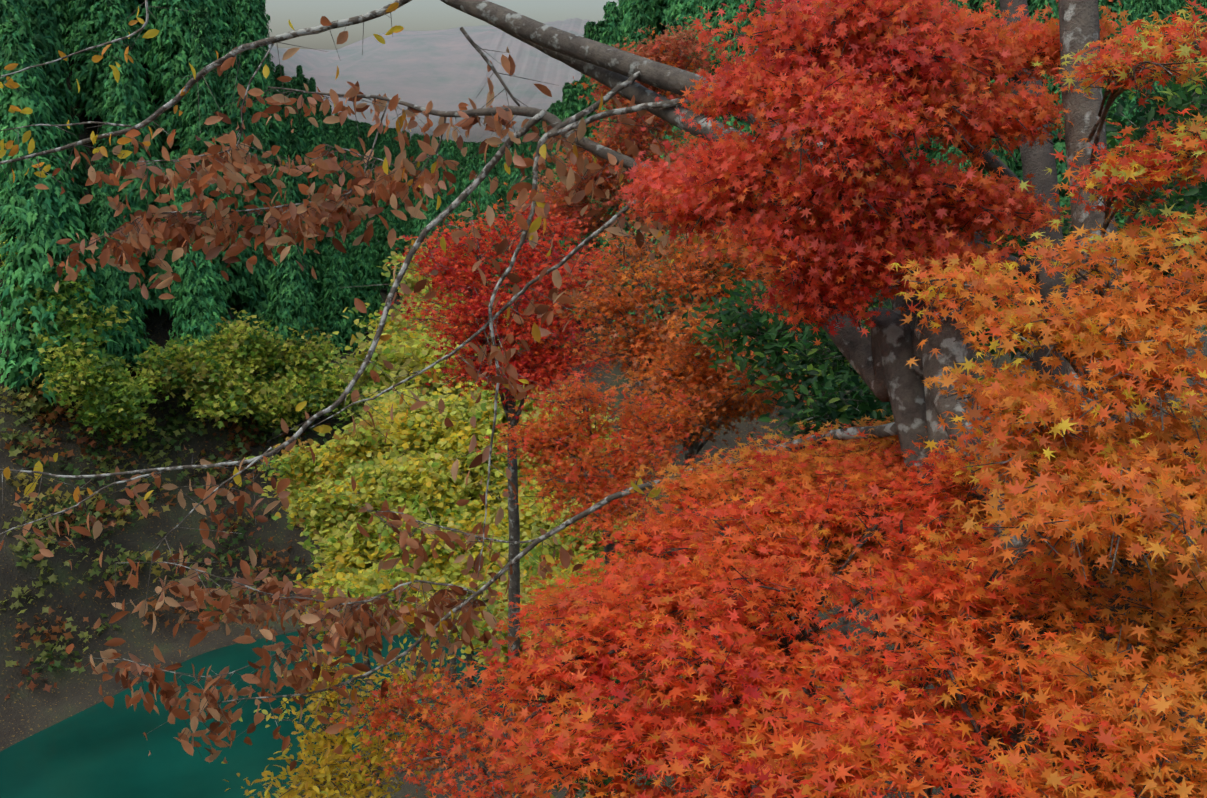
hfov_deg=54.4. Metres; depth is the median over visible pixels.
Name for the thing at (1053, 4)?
conifer
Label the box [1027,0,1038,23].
conifer
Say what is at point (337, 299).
conifer
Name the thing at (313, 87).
conifer
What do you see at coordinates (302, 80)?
conifer
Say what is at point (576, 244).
conifer
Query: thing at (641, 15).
conifer
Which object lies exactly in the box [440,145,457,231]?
conifer
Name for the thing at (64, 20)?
conifer
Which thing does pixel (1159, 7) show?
conifer
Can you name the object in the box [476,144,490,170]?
conifer
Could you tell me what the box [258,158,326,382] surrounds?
conifer
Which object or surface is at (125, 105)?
conifer
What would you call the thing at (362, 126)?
conifer
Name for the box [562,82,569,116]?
conifer
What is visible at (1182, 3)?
conifer
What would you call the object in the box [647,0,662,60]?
conifer
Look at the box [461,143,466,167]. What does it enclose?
conifer
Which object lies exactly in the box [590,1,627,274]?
conifer
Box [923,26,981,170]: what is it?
conifer
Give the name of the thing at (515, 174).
conifer
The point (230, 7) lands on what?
conifer
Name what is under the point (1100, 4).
conifer
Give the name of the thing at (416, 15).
sky
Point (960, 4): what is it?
conifer
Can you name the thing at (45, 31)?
conifer
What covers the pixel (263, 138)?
conifer
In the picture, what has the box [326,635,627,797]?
low red maple tree
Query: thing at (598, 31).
conifer
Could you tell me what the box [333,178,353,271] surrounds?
conifer
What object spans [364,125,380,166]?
conifer
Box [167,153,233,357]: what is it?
conifer
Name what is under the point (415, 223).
conifer
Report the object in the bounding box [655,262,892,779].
green shrub
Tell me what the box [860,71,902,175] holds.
conifer
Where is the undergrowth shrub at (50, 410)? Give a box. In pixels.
[0,352,458,699]
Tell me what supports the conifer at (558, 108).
on the terrain
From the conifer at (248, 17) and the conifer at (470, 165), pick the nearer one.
the conifer at (248, 17)
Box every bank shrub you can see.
[0,224,172,443]
[131,308,378,438]
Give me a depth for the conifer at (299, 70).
304.97 m
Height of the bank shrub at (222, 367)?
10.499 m
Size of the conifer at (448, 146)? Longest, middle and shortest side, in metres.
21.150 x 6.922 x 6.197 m
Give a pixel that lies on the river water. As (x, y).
(101, 749)
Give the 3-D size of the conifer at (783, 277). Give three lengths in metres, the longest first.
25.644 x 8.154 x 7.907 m
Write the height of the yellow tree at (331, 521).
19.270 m
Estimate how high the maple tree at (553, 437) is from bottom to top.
7.205 m
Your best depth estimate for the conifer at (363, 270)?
118.62 m
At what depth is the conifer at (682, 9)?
121.72 m
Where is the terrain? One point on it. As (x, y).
(442, 70)
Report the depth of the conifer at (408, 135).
233.97 m
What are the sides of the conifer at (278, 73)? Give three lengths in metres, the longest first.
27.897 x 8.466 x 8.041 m
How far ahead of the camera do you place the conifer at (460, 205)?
116.11 m
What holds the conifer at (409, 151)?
on the terrain
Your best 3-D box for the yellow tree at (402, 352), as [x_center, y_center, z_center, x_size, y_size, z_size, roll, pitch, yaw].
[-8.904,5.758,64.471,9.374,27.150,26.716,-2,15,-7]
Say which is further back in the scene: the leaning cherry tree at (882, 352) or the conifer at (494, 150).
the conifer at (494, 150)
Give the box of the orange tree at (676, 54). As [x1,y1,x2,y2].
[501,16,738,558]
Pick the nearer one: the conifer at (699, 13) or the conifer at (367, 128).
the conifer at (699, 13)
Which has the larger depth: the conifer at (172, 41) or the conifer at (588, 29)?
the conifer at (588, 29)
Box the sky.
[263,0,618,49]
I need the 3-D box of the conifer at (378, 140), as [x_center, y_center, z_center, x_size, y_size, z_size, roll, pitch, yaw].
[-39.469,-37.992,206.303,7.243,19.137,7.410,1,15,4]
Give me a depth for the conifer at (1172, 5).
114.85 m
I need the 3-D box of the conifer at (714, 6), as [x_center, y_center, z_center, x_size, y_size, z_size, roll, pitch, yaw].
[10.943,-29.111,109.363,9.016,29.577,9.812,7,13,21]
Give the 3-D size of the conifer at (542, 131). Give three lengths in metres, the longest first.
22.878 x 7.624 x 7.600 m
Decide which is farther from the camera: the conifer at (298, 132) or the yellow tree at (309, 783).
the conifer at (298, 132)
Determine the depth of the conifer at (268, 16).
179.28 m
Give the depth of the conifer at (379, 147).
199.36 m
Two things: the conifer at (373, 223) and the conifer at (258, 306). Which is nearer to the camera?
the conifer at (258, 306)
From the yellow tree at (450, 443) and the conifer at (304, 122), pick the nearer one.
the yellow tree at (450, 443)
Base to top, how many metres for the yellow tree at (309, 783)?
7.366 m
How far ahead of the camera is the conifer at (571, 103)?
131.86 m
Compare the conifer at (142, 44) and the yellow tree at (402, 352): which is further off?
the conifer at (142, 44)
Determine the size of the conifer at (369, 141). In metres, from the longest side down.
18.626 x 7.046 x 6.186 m
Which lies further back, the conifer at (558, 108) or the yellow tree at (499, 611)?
the conifer at (558, 108)
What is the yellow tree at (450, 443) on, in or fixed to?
on the terrain
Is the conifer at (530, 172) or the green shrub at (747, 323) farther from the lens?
the conifer at (530, 172)
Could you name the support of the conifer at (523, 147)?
on the terrain
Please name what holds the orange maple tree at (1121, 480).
on the terrain
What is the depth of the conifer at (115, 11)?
97.86 m
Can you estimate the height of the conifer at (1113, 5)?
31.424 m
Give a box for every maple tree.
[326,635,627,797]
[378,183,649,797]
[430,400,1206,797]
[475,366,741,782]
[543,222,815,695]
[606,0,1129,632]
[883,0,1206,790]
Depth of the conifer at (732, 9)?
106.61 m
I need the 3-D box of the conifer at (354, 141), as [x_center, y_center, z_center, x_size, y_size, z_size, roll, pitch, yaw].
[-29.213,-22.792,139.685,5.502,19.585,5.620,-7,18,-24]
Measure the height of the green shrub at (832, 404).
8.415 m
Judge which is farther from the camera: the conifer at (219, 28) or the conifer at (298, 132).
the conifer at (298, 132)
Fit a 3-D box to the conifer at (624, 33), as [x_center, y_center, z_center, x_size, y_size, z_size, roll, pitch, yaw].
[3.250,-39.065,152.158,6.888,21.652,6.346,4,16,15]
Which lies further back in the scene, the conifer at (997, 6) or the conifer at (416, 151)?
the conifer at (416, 151)
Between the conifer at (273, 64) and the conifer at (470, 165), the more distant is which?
the conifer at (273, 64)
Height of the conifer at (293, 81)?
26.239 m
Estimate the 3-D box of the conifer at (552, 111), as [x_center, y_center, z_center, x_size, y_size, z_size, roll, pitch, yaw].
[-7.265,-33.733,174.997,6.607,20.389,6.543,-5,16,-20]
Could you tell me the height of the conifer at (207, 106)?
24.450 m
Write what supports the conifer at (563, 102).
on the terrain
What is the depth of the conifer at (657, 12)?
135.76 m
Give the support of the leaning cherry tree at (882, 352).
on the terrain
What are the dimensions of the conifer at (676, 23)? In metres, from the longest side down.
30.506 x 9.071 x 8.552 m
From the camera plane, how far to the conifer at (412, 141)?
170.89 m
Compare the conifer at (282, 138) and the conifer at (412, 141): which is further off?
the conifer at (412, 141)
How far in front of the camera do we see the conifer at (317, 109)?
170.14 m
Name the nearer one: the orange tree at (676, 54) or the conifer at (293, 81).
the orange tree at (676, 54)
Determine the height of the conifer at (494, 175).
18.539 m
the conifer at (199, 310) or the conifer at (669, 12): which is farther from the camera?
the conifer at (669, 12)
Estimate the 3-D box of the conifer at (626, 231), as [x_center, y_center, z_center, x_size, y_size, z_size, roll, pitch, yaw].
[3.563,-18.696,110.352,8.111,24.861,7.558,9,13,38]
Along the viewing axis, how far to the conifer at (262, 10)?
135.93 m
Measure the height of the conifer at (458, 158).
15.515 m
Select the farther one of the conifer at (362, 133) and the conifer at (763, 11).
the conifer at (362, 133)
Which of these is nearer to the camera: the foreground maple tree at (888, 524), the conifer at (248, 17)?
the foreground maple tree at (888, 524)
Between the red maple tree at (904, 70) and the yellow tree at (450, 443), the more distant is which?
the yellow tree at (450, 443)
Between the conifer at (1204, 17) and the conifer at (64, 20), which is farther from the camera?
the conifer at (1204, 17)
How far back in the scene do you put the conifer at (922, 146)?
111.48 m
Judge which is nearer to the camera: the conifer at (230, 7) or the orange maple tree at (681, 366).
the orange maple tree at (681, 366)
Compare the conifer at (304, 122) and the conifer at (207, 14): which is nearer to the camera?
the conifer at (207, 14)
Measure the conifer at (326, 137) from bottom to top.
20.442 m
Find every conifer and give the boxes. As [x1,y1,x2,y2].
[0,0,95,243]
[0,0,95,283]
[0,13,119,403]
[52,0,82,61]
[64,0,151,120]
[85,28,178,318]
[85,152,151,379]
[93,0,170,193]
[126,0,158,69]
[146,0,223,166]
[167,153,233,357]
[179,5,221,170]
[184,11,258,303]
[197,0,251,132]
[217,34,276,329]
[220,0,238,35]
[232,0,287,196]
[256,131,279,325]
[257,0,285,128]
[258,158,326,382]
[262,0,271,31]
[266,21,276,70]
[274,64,284,111]
[277,131,288,156]
[279,82,299,156]
[282,135,325,336]
[288,126,307,183]
[290,75,296,91]
[295,65,302,93]
[295,75,310,121]
[296,86,311,152]
[305,114,348,284]
[309,80,316,97]
[311,104,320,116]
[315,220,365,352]
[319,102,338,172]
[320,116,336,187]
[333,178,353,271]
[334,115,338,160]
[334,118,350,188]
[345,123,378,273]
[348,194,388,334]
[350,139,378,258]
[356,122,365,133]
[358,130,364,154]
[362,133,381,250]
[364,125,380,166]
[373,130,410,292]
[375,128,379,149]
[378,126,385,164]
[389,135,410,245]
[402,188,425,310]
[403,132,409,159]
[404,136,421,249]
[406,131,410,144]
[407,144,411,160]
[407,145,449,307]
[410,135,416,155]
[420,142,430,175]
[430,135,439,144]
[440,139,464,246]
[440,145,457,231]
[453,143,464,210]
[454,188,467,255]
[460,144,479,265]
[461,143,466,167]
[469,141,477,164]
[471,164,506,256]
[475,148,522,350]
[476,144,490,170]
[491,147,498,170]
[497,142,503,187]
[498,143,509,224]
[504,143,528,292]
[512,128,576,353]
[519,140,530,193]
[520,135,532,190]
[527,127,537,178]
[549,103,555,124]
[551,100,562,171]
[553,84,580,183]
[553,108,564,183]
[556,130,605,323]
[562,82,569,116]
[562,85,564,105]
[577,80,589,136]
[580,21,595,85]
[584,20,609,312]
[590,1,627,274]
[598,117,652,311]
[608,19,700,363]
[616,0,627,34]
[621,10,629,46]
[622,0,631,49]
[625,0,657,91]
[629,0,670,33]
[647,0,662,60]
[658,0,674,34]
[663,0,698,57]
[685,0,740,144]
[688,0,705,107]
[692,80,738,287]
[695,0,708,68]
[718,0,766,219]
[749,0,778,149]
[762,150,828,331]
[766,0,811,18]
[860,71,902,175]
[902,0,947,165]
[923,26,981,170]
[937,79,971,229]
[947,0,977,76]
[972,0,993,11]
[976,0,1030,173]
[981,86,1017,279]
[1012,0,1058,180]
[1013,25,1109,303]
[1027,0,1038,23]
[1098,0,1106,86]
[1102,0,1126,38]
[1102,0,1148,227]
[1138,0,1175,131]
[1164,0,1180,100]
[1170,0,1206,119]
[1202,0,1206,32]
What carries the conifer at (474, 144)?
on the terrain
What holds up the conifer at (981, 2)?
on the terrain
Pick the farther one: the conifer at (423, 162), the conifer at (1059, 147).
the conifer at (423, 162)
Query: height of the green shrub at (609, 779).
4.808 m
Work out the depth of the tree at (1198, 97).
11.79 m
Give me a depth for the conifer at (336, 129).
154.21 m
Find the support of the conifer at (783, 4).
on the terrain
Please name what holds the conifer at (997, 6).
on the terrain
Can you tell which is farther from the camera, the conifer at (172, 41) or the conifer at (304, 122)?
the conifer at (304, 122)
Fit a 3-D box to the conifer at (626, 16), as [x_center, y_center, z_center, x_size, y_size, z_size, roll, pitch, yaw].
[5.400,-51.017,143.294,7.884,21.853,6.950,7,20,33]
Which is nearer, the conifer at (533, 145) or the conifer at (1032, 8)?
the conifer at (1032, 8)
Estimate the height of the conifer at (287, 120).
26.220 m
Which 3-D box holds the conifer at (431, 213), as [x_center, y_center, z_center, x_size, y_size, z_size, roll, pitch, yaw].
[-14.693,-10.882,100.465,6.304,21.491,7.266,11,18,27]
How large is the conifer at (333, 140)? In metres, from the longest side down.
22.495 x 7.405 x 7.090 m
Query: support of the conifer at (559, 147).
on the terrain
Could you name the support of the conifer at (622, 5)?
on the terrain
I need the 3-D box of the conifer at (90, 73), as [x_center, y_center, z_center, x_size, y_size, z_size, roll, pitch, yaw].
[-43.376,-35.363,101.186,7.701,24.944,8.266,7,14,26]
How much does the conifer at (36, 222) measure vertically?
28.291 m
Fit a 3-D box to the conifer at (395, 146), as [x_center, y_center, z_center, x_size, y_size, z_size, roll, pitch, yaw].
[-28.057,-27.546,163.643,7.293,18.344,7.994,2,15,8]
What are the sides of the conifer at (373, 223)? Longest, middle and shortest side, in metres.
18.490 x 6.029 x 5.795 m
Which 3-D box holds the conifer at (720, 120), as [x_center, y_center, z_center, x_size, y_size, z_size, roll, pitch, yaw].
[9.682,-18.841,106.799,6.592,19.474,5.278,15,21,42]
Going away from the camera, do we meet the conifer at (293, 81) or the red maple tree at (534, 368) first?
the red maple tree at (534, 368)
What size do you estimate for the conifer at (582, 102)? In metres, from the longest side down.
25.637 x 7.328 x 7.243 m
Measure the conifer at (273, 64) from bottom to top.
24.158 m
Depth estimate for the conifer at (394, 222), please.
135.09 m
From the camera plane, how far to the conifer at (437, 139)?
164.23 m
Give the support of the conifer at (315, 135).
on the terrain
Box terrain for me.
[0,0,1206,797]
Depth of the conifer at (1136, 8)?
105.56 m
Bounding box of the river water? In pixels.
[0,602,546,797]
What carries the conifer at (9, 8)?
on the terrain
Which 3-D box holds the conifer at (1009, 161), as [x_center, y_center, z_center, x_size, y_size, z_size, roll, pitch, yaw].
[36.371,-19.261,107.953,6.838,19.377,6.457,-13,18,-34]
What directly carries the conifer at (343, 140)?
on the terrain
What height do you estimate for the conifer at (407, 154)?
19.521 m
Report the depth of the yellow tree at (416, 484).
36.85 m
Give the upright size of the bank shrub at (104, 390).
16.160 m
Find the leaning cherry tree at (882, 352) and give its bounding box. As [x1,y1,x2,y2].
[0,0,1056,797]
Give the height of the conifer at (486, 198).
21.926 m
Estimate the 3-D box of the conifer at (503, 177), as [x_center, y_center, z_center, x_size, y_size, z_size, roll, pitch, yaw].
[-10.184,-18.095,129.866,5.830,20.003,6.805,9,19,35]
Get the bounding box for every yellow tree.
[221,634,467,797]
[245,377,444,797]
[315,444,598,797]
[333,235,529,744]
[371,373,635,751]
[453,495,652,699]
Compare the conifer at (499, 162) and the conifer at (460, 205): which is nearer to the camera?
the conifer at (460, 205)
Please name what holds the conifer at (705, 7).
on the terrain
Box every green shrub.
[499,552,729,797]
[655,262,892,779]
[749,303,984,714]
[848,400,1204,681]
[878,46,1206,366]
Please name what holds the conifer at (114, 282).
on the terrain
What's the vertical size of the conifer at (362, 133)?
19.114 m
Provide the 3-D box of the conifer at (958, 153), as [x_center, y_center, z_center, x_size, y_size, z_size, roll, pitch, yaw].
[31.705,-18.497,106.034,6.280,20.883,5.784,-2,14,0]
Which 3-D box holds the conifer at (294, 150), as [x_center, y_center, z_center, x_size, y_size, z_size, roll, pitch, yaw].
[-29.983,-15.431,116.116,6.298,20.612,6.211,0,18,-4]

